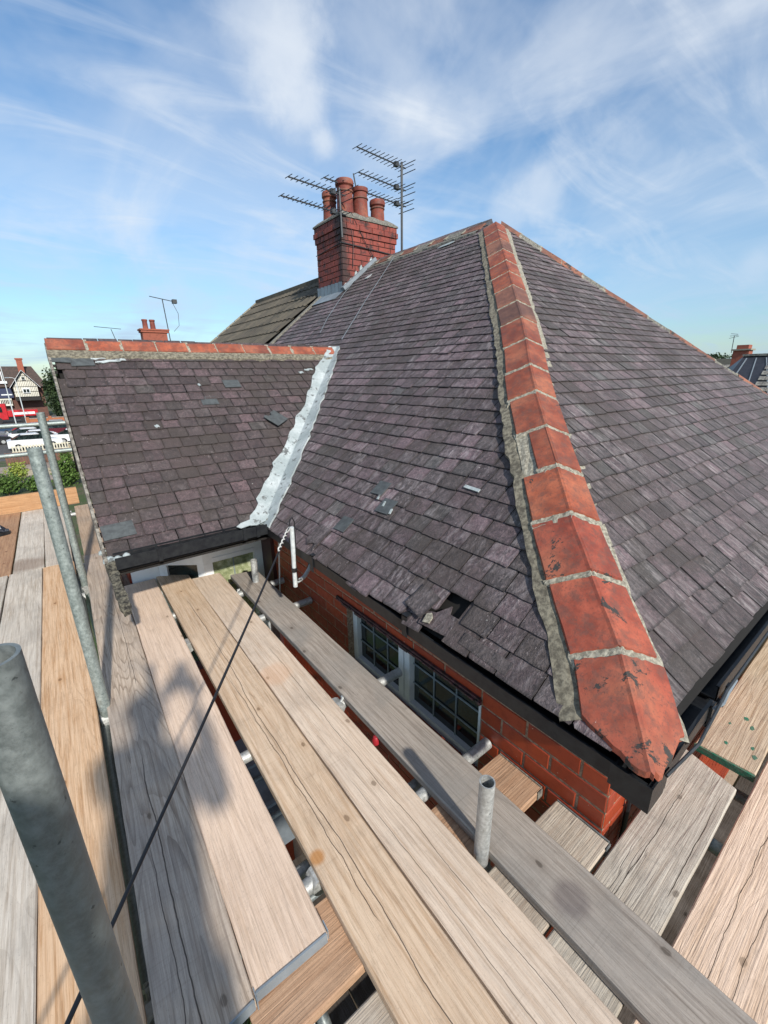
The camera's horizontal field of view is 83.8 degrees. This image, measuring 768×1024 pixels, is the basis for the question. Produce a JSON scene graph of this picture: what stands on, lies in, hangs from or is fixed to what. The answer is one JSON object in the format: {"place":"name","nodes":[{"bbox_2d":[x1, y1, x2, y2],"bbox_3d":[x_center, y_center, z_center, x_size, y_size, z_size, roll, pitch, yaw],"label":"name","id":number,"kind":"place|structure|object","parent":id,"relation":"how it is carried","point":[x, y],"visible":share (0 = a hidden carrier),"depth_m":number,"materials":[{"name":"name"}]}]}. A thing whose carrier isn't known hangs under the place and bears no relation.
{"place":"outdoors","nodes":[
{"label":"outdoors","id":0,"kind":"place"},
{"bbox_2d":[0,421,65,428],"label":"scaffold pole","id":1,"kind":"object","parent":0,"point":[20,425],"visible":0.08,"depth_m":5.03,"materials":[{"name":"silver metal"}]},
{"bbox_2d":[0,420,72,460],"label":"car park","id":2,"kind":"structure","parent":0,"point":[4,449],"depth_m":42.88,"materials":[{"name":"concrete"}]},
{"bbox_2d":[0,435,11,444],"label":"parked car","id":3,"kind":"object","parent":2,"relation":"on","point":[3,439],"visible":0.86,"depth_m":44.67,"materials":[{"name":"paint"}]},
{"bbox_2d":[0,428,13,432],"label":"parked car","id":4,"kind":"object","parent":2,"relation":"on","point":[6,430],"visible":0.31,"depth_m":52.25,"materials":[{"name":"paint"}]},
{"bbox_2d":[0,367,16,423],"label":"lamp post","id":5,"kind":"object","parent":2,"relation":"on","point":[8,397],"visible":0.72,"depth_m":59.09,"materials":[{"name":"white metal"}]},
{"bbox_2d":[4,377,25,420],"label":"lamp post","id":6,"kind":"object","parent":2,"relation":"on","point":[19,396],"visible":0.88,"depth_m":59.69,"materials":[{"name":"white metal"}]},
{"bbox_2d":[0,403,37,423],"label":"flatbed lorry","id":7,"kind":"object","parent":2,"relation":"on","point":[5,414],"visible":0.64,"depth_m":67.39,"materials":[{"name":"red paint"}]},
{"bbox_2d":[8,426,39,432],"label":"parked car","id":8,"kind":"object","parent":2,"relation":"on","point":[14,429],"visible":0.08,"depth_m":48.43,"materials":[{"name":"paint"}]},
{"bbox_2d":[7,427,55,437],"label":"parked car","id":9,"kind":"object","parent":2,"relation":"on","point":[18,432],"visible":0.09,"depth_m":45.91,"materials":[{"name":"paint"}]},
{"bbox_2d":[6,432,62,450],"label":"parked car","id":10,"kind":"object","parent":2,"relation":"on","point":[25,439],"visible":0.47,"depth_m":41.21,"materials":[{"name":"paint"}]},
{"bbox_2d":[24,429,55,436],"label":"parked car","id":11,"kind":"object","parent":2,"relation":"on","point":[38,431],"visible":0.03,"depth_m":44.19,"materials":[{"name":"paint"}]},
{"bbox_2d":[11,441,69,452],"bbox_3d":[-31.867,-6.008,39.867,4.400,0.800,0.082,-14,22,-35],"label":"picket fence","id":12,"kind":"object","parent":2,"relation":"on","point":[36,445],"visible":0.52,"depth_m":39.57,"materials":[{"name":"beige paint"}]},
{"bbox_2d":[25,416,64,422],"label":"garden wall","id":13,"kind":"structure","parent":2,"relation":"on","point":[28,419],"depth_m":60.43,"materials":[{"name":"orange brick"}]},
{"bbox_2d":[48,425,66,432],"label":"parked car","id":14,"kind":"object","parent":2,"relation":"on","point":[57,428],"visible":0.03,"depth_m":50.46,"materials":[{"name":"paint"}]},
{"bbox_2d":[54,428,69,443],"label":"parked car","id":15,"kind":"object","parent":2,"relation":"on","point":[63,435],"visible":0.26,"depth_m":44.45,"materials":[{"name":"paint"}]},
{"bbox_2d":[0,460,83,483],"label":"garden patio","id":16,"kind":"structure","parent":0,"point":[28,466],"depth_m":32.27,"materials":[{"name":"grey stone"}]},
{"bbox_2d":[2,460,29,482],"bbox_3d":[-23.858,-2.616,27.825,1.201,1.518,1.270,-2,18,-2],"label":"shrub","id":17,"kind":"object","parent":16,"relation":"on","point":[18,470],"visible":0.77,"depth_m":27.67,"materials":[{"name":"green plant"}]},
{"bbox_2d":[26,468,51,475],"bbox_3d":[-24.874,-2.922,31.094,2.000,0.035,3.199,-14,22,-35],"label":"stepping stone","id":18,"kind":"object","parent":16,"relation":"on","point":[30,472],"visible":0.18,"depth_m":30.84,"materials":[{"name":"stone"}]},
{"bbox_2d":[58,452,72,459],"bbox_3d":[-24.554,-4.276,33.110,0.872,1.422,1.090,6,19,20],"label":"shrub","id":19,"kind":"object","parent":16,"relation":"on","point":[67,454],"visible":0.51,"depth_m":32.94,"materials":[{"name":"green plant"}]},
{"bbox_2d":[0,393,248,1023],"bbox_3d":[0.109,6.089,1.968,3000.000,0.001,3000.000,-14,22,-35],"label":"ground","id":20,"kind":"structure","parent":0,"point":[81,493],"depth_m":24.30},
{"bbox_2d":[0,471,25,494],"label":"shrub","id":21,"kind":"object","parent":20,"relation":"on","point":[9,485],"visible":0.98,"depth_m":24.80,"materials":[{"name":"green plant"}]},
{"bbox_2d":[0,358,49,415],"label":"half timbered building","id":22,"kind":"structure","parent":20,"relation":"on","point":[28,379],"depth_m":75.44,"materials":[{"name":"brick"}]},
{"bbox_2d":[22,388,30,392],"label":"window","id":23,"kind":"structure","parent":22,"relation":"in","point":[25,390],"depth_m":74.74,"materials":[{"name":"white plastic"}]},
{"bbox_2d":[21,475,52,491],"bbox_3d":[-20.733,-1.671,25.596,1.350,1.071,1.397,8,20,27],"label":"shrub","id":24,"kind":"object","parent":20,"relation":"on","point":[31,482],"visible":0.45,"depth_m":25.23,"materials":[{"name":"green plant"}]},
{"bbox_2d":[5,444,73,465],"bbox_3d":[-27.695,-4.574,34.387,4.300,1.300,0.200,-14,22,-35],"label":"fence","id":25,"kind":"object","parent":20,"relation":"on","point":[22,459],"visible":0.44,"depth_m":33.85,"materials":[{"name":"wood"}]},
{"bbox_2d":[40,367,62,416],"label":"tree","id":26,"kind":"object","parent":20,"relation":"on","point":[48,384],"visible":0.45,"depth_m":65.91,"materials":[{"name":"green plant"}]},
{"bbox_2d":[49,454,79,487],"bbox_3d":[-19.865,-2.584,26.832,1.821,2.098,1.670,-14,22,-35],"label":"shrub","id":27,"kind":"object","parent":20,"relation":"on","point":[69,473],"visible":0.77,"depth_m":26.63,"materials":[{"name":"green plant"}]},
{"bbox_2d":[0,643,143,1023],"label":"scaffold pole","id":28,"kind":"object","parent":20,"relation":"on","point":[34,790],"visible":1,"depth_m":0.41,"materials":[{"name":"grey metal"}]},
{"bbox_2d":[69,540,154,1023],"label":"scaffold pole","id":29,"kind":"object","parent":28,"relation":"attached to","point":[119,823],"visible":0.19,"depth_m":1.49,"materials":[{"name":"metal"}]},
{"bbox_2d":[36,412,96,641],"bbox_3d":[-2.386,0.435,3.363,0.093,2.387,0.138,-4,18,-8],"label":"scaffold pole","id":30,"kind":"object","parent":29,"relation":"attached to","point":[51,456],"visible":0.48,"depth_m":3.17,"materials":[{"name":"metal"}]},
{"bbox_2d":[26,447,109,726],"bbox_3d":[-1.342,0.865,2.033,0.056,2.351,0.099,-14,22,-35],"label":"scaffold pole","id":31,"kind":"object","parent":29,"relation":"attached to","point":[37,460],"visible":0.74,"depth_m":1.81,"materials":[{"name":"metal"}]},
{"bbox_2d":[546,749,736,1017],"bbox_3d":[0.560,1.239,1.173,1.966,0.039,0.198,-14,22,-36],"label":"scaffold board","id":32,"kind":"object","parent":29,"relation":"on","point":[647,868],"visible":0.6,"depth_m":1.42,"materials":[{"name":"grey wood"}]},
{"bbox_2d":[632,761,767,1023],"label":"scaffold board","id":33,"kind":"object","parent":29,"relation":"on","point":[720,942],"visible":0.81,"depth_m":1.25,"materials":[{"name":"brown wood"}]},
{"bbox_2d":[156,575,508,1023],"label":"scaffold board","id":34,"kind":"object","parent":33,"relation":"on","point":[417,967],"visible":0.94,"depth_m":1.39,"materials":[{"name":"beige wood"}]},
{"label":"scaffold pole","id":35,"kind":"object","parent":29,"relation":"on","visible":0},
{"bbox_2d":[0,512,20,576],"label":"scaffold board","id":36,"kind":"object","parent":35,"relation":"on","point":[8,543],"visible":0.88,"depth_m":4.13,"materials":[{"name":"brown wood"}]},
{"bbox_2d":[0,525,9,536],"bbox_3d":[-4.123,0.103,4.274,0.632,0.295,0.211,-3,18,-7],"label":"black shoe","id":37,"kind":"object","parent":36,"relation":"on","point":[4,531],"visible":1,"depth_m":4.33,"materials":[{"name":"fabric"}]},
{"bbox_2d":[0,487,79,514],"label":"toe board","id":38,"kind":"object","parent":36,"relation":"on","point":[11,504],"visible":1,"depth_m":5.10,"materials":[{"name":"brown wood"}]},
{"bbox_2d":[13,509,44,573],"bbox_3d":[-3.571,0.249,4.335,0.209,0.039,2.138,-14,22,-35],"label":"scaffold board","id":39,"kind":"object","parent":35,"relation":"on","point":[30,552],"visible":0.79,"depth_m":4.10,"materials":[{"name":"brown wood"}]},
{"bbox_2d":[44,506,72,566],"bbox_3d":[-3.411,0.208,4.452,0.193,0.039,2.138,-14,22,-35],"label":"scaffold board","id":40,"kind":"object","parent":35,"relation":"on","point":[50,557],"visible":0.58,"depth_m":4.04,"materials":[{"name":"brown wood"}]},
{"bbox_2d":[74,503,104,555],"bbox_3d":[-3.164,0.155,4.602,0.202,0.039,1.949,-14,22,-35],"label":"scaffold board","id":41,"kind":"object","parent":35,"relation":"on","point":[89,540],"visible":0.55,"depth_m":4.42,"materials":[{"name":"beige wood"}]},
{"bbox_3d":[1.764,1.109,1.509,4.313,0.039,0.209,-14,22,-35],"label":"scaffold board","id":42,"kind":"object","parent":29,"relation":"on","visible":0},
{"bbox_2d":[192,573,621,1023],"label":"scaffold board","id":43,"kind":"object","parent":42,"relation":"on","point":[524,972],"visible":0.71,"depth_m":1.38,"materials":[{"name":"beige wood"}]},
{"bbox_2d":[230,571,757,1023],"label":"scaffold board","id":44,"kind":"object","parent":42,"relation":"on","point":[646,973],"visible":0.97,"depth_m":1.36,"materials":[{"name":"grey wood"}]},
{"bbox_2d":[250,559,262,615],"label":"scaffold pole","id":45,"kind":"object","parent":44,"relation":"attached to","point":[254,571],"visible":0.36,"depth_m":3.22,"materials":[{"name":"metal"}]},
{"bbox_2d":[137,577,284,631],"bbox_3d":[-1.285,0.658,3.026,1.236,0.087,0.056,-14,22,-35],"label":"scaffold pole","id":46,"kind":"object","parent":45,"relation":"attached to","point":[275,582],"visible":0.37,"depth_m":3.31,"materials":[{"name":"metal"}]},
{"bbox_2d":[372,735,378,745],"bbox_3d":[-0.037,1.010,1.895,0.036,0.044,0.035,-14,22,-35],"label":"tube cap","id":47,"kind":"object","parent":44,"relation":"attached to","point":[375,740],"visible":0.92,"depth_m":1.88,"materials":[{"name":"red plastic"}]},
{"bbox_2d":[473,775,495,872],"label":"scaffold pole","id":48,"kind":"object","parent":44,"relation":"attached to","point":[486,792],"visible":0.45,"depth_m":1.34,"materials":[{"name":"metal"}]},
{"bbox_2d":[244,753,542,1023],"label":"scaffold board","id":49,"kind":"object","parent":48,"relation":"on","point":[316,986],"visible":0.28,"depth_m":1.16,"materials":[{"name":"brown wood"}]},
{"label":"scaffold pole","id":50,"kind":"object","parent":48,"relation":"attached to","visible":0},
{"bbox_2d":[240,668,402,763],"bbox_3d":[-0.411,0.988,1.956,1.253,0.087,0.056,-14,22,-35],"label":"scaffold pole","id":51,"kind":"object","parent":50,"relation":"on","point":[384,680],"visible":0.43,"depth_m":2.22,"materials":[{"name":"metal"}]},
{"bbox_2d":[231,778,421,932],"bbox_3d":[-0.224,1.196,1.484,0.920,0.087,0.056,-14,22,-35],"label":"scaffold pole","id":52,"kind":"object","parent":50,"relation":"attached to","point":[414,784],"visible":0.11,"depth_m":1.45,"materials":[{"name":"metal"}]},
{"bbox_2d":[344,799,610,1023],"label":"scaffold board","id":53,"kind":"object","parent":50,"relation":"on","point":[586,845],"visible":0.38,"depth_m":1.42,"materials":[{"name":"brown wood"}]},
{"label":"scaffold pole","id":54,"kind":"object","parent":29,"relation":"on","visible":0},
{"bbox_2d":[0,576,8,623],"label":"scaffold board","id":55,"kind":"object","parent":54,"relation":"on","point":[3,583],"visible":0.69,"depth_m":3.19,"materials":[{"name":"grey wood"}]},
{"bbox_2d":[0,568,42,1023],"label":"scaffold board","id":56,"kind":"object","parent":54,"relation":"on","point":[21,621],"visible":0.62,"depth_m":1.33,"materials":[{"name":"brown wood"}]},
{"bbox_2d":[37,561,146,1023],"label":"scaffold board","id":57,"kind":"object","parent":54,"relation":"on","point":[69,709],"visible":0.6,"depth_m":1.65,"materials":[{"name":"brown wood"}]},
{"bbox_2d":[210,278,320,343],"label":"concrete tiled house","id":58,"kind":"structure","parent":20,"relation":"on","point":[271,319],"depth_m":7.81,"materials":[{"name":"concrete"}]},
{"bbox_2d":[44,177,767,1023],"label":"slate roofed house","id":59,"kind":"structure","parent":20,"relation":"on","point":[510,481],"depth_m":2.57,"materials":[{"name":"grey stone"}]},
{"bbox_2d":[0,448,71,458],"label":"scaffold pole","id":60,"kind":"object","parent":59,"relation":"attached to","point":[12,455],"visible":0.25,"depth_m":5.07,"materials":[{"name":"silver metal"}]},
{"bbox_2d":[131,540,270,660],"bbox_3d":[-1.473,0.815,3.560,0.988,1.110,0.193,-8,19,-21],"label":"bay window","id":61,"kind":"structure","parent":59,"relation":"in","point":[234,560],"depth_m":3.45,"materials":[{"name":"white plastic"}]},
{"bbox_2d":[146,597,311,662],"bbox_3d":[-1.022,0.759,2.714,1.253,0.087,0.056,-14,22,-35],"label":"scaffold pole","id":62,"kind":"object","parent":59,"relation":"attached to","point":[298,604],"visible":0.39,"depth_m":2.99,"materials":[{"name":"metal"}]},
{"bbox_2d":[84,553,258,1023],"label":"scaffold board","id":63,"kind":"object","parent":62,"relation":"on","point":[196,972],"visible":0.84,"depth_m":1.40,"materials":[{"name":"grey wood"}]},
{"bbox_2d":[253,774,263,782],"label":"scaffold pole","id":64,"kind":"object","parent":59,"relation":"attached to","point":[256,779],"depth_m":3.78,"materials":[{"name":"grey metal"}]},
{"bbox_2d":[289,526,309,586],"bbox_3d":[-0.496,0.227,2.722,0.100,0.402,0.374,2,18,8],"label":"cable pipe","id":65,"kind":"object","parent":59,"relation":"attached to","point":[293,558],"visible":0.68,"depth_m":2.58,"materials":[{"name":"white plastic"}]},
{"bbox_2d":[64,517,308,1023],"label":"overhead cable","id":66,"kind":"object","parent":65,"relation":"attached to","point":[113,922],"visible":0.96,"depth_m":1.15,"materials":[{"name":"rubber"}]},
{"bbox_2d":[278,174,352,237],"bbox_3d":[-0.909,-4.078,5.693,1.066,0.591,0.299,-18,24,-41],"label":"tv aerial","id":67,"kind":"object","parent":59,"relation":"attached to","point":[332,191],"visible":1,"depth_m":5.80,"materials":[{"name":"metal"}]},
{"bbox_2d":[316,1011,331,1023],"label":"scaffold pole","id":68,"kind":"object","parent":59,"relation":"attached to","point":[324,1018],"depth_m":1.68,"materials":[{"name":"grey metal"}]},
{"bbox_2d":[292,853,375,1007],"bbox_3d":[0.350,3.022,2.043,0.221,0.039,3.253,-14,22,-35],"label":"scaffold board","id":69,"kind":"object","parent":59,"relation":"attached to","point":[362,989],"visible":0.06,"depth_m":2.56,"materials":[{"name":"brown wood"}]},
{"bbox_2d":[617,754,767,1023],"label":"scaffold board","id":70,"kind":"object","parent":69,"relation":"on","point":[683,907],"visible":0.06,"depth_m":3.04,"materials":[{"name":"grey wood"}]},
{"bbox_2d":[234,737,491,951],"bbox_3d":[-0.044,1.133,1.504,1.253,0.087,0.056,-14,22,-35],"label":"scaffold pole","id":71,"kind":"object","parent":59,"relation":"attached to","point":[471,755],"visible":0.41,"depth_m":1.63,"materials":[{"name":"metal"}]},
{"bbox_2d":[124,579,328,1001],"bbox_3d":[-1.058,0.887,2.218,0.218,0.042,2.778,-14,22,-34],"label":"scaffold board","id":72,"kind":"object","parent":71,"relation":"on","point":[280,929],"visible":0.86,"depth_m":1.50,"materials":[{"name":"beige wood"}]},
{"bbox_2d":[321,143,414,250],"bbox_3d":[-0.222,-4.311,6.578,1.666,2.166,0.391,-18,24,-41],"label":"tv aerial","id":73,"kind":"object","parent":59,"relation":"attached to","point":[396,164],"visible":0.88,"depth_m":6.67,"materials":[{"name":"metal"}]},
{"bbox_2d":[353,612,480,766],"bbox_3d":[0.153,0.887,2.371,0.066,0.450,1.075,-14,22,-35],"label":"window","id":74,"kind":"structure","parent":59,"relation":"in","point":[448,711],"depth_m":2.32,"materials":[{"name":"white plastic"}]},
{"bbox_2d":[707,838,723,856],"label":"scaffold pole","id":75,"kind":"object","parent":59,"relation":"attached to","point":[715,847],"depth_m":1.49,"materials":[{"name":"grey metal"}]},
{"bbox_2d":[694,639,767,781],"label":"scaffold board","id":76,"kind":"object","parent":59,"relation":"attached to","point":[735,740],"visible":0.85,"depth_m":1.91,"materials":[{"name":"brown wood"}]},
{"bbox_2d":[733,786,748,805],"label":"scaffold pole","id":77,"kind":"object","parent":59,"relation":"attached to","point":[740,797],"depth_m":1.82,"materials":[{"name":"grey metal"}]},
{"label":"scaffold pole","id":78,"kind":"object","parent":59,"relation":"attached to","visible":0},
{"bbox_2d":[120,574,132,585],"bbox_3d":[-1.972,0.559,3.418,0.202,0.038,0.483,-14,22,-35],"label":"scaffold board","id":79,"kind":"object","parent":78,"relation":"on","point":[125,580],"visible":0.03,"depth_m":3.40,"materials":[{"name":"brown wood"}]},
{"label":"scaffold pole","id":80,"kind":"object","parent":59,"relation":"attached to","visible":0},
{"bbox_2d":[270,808,281,819],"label":"scaffold pole","id":81,"kind":"object","parent":80,"relation":"attached to","point":[276,813],"depth_m":3.47,"materials":[{"name":"silver metal"}]},
{"bbox_2d":[240,894,321,957],"bbox_3d":[-1.143,2.801,2.454,2.300,0.048,0.048,-14,22,-35],"label":"scaffold pole","id":82,"kind":"object","parent":80,"relation":"attached to","point":[312,897],"depth_m":2.91,"materials":[{"name":"grey metal"}]},
{"bbox_2d":[708,352,731,358],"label":"tree","id":83,"kind":"object","parent":20,"relation":"on","point":[714,356],"visible":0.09,"depth_m":46.66,"materials":[{"name":"green plant"}]},
{"bbox_2d":[137,319,169,341],"bbox_3d":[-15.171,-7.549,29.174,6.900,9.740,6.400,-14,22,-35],"label":"chimney","id":84,"kind":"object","parent":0,"point":[151,333],"depth_m":25.76,"materials":[{"name":"brick"}]},
{"bbox_2d":[149,296,178,340],"bbox_3d":[-13.454,-11.918,26.436,1.516,2.482,0.300,-14,22,-35],"label":"tv aerial","id":85,"kind":"object","parent":84,"relation":"attached to","point":[173,301],"visible":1,"depth_m":26.38,"materials":[{"name":"metal"}]},
{"bbox_2d":[315,990,356,1023],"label":"scaffold board","id":86,"kind":"object","parent":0,"point":[342,1009],"visible":0.08,"depth_m":2.47,"materials":[{"name":"brown wood"}]},
{"bbox_2d":[0,0,767,379],"label":"sky","id":87,"kind":"structure","parent":0,"point":[148,148],"materials":[{"name":"blue"}]},
{"bbox_2d":[716,345,755,367],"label":"tiled house","id":88,"kind":"structure","parent":0,"point":[739,351],"depth_m":27.51,"materials":[{"name":"brick"}]},
{"bbox_2d":[729,353,767,393],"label":"tiled house","id":89,"kind":"structure","parent":0,"point":[752,368],"depth_m":24.44,"materials":[{"name":"tile"}]}
]}

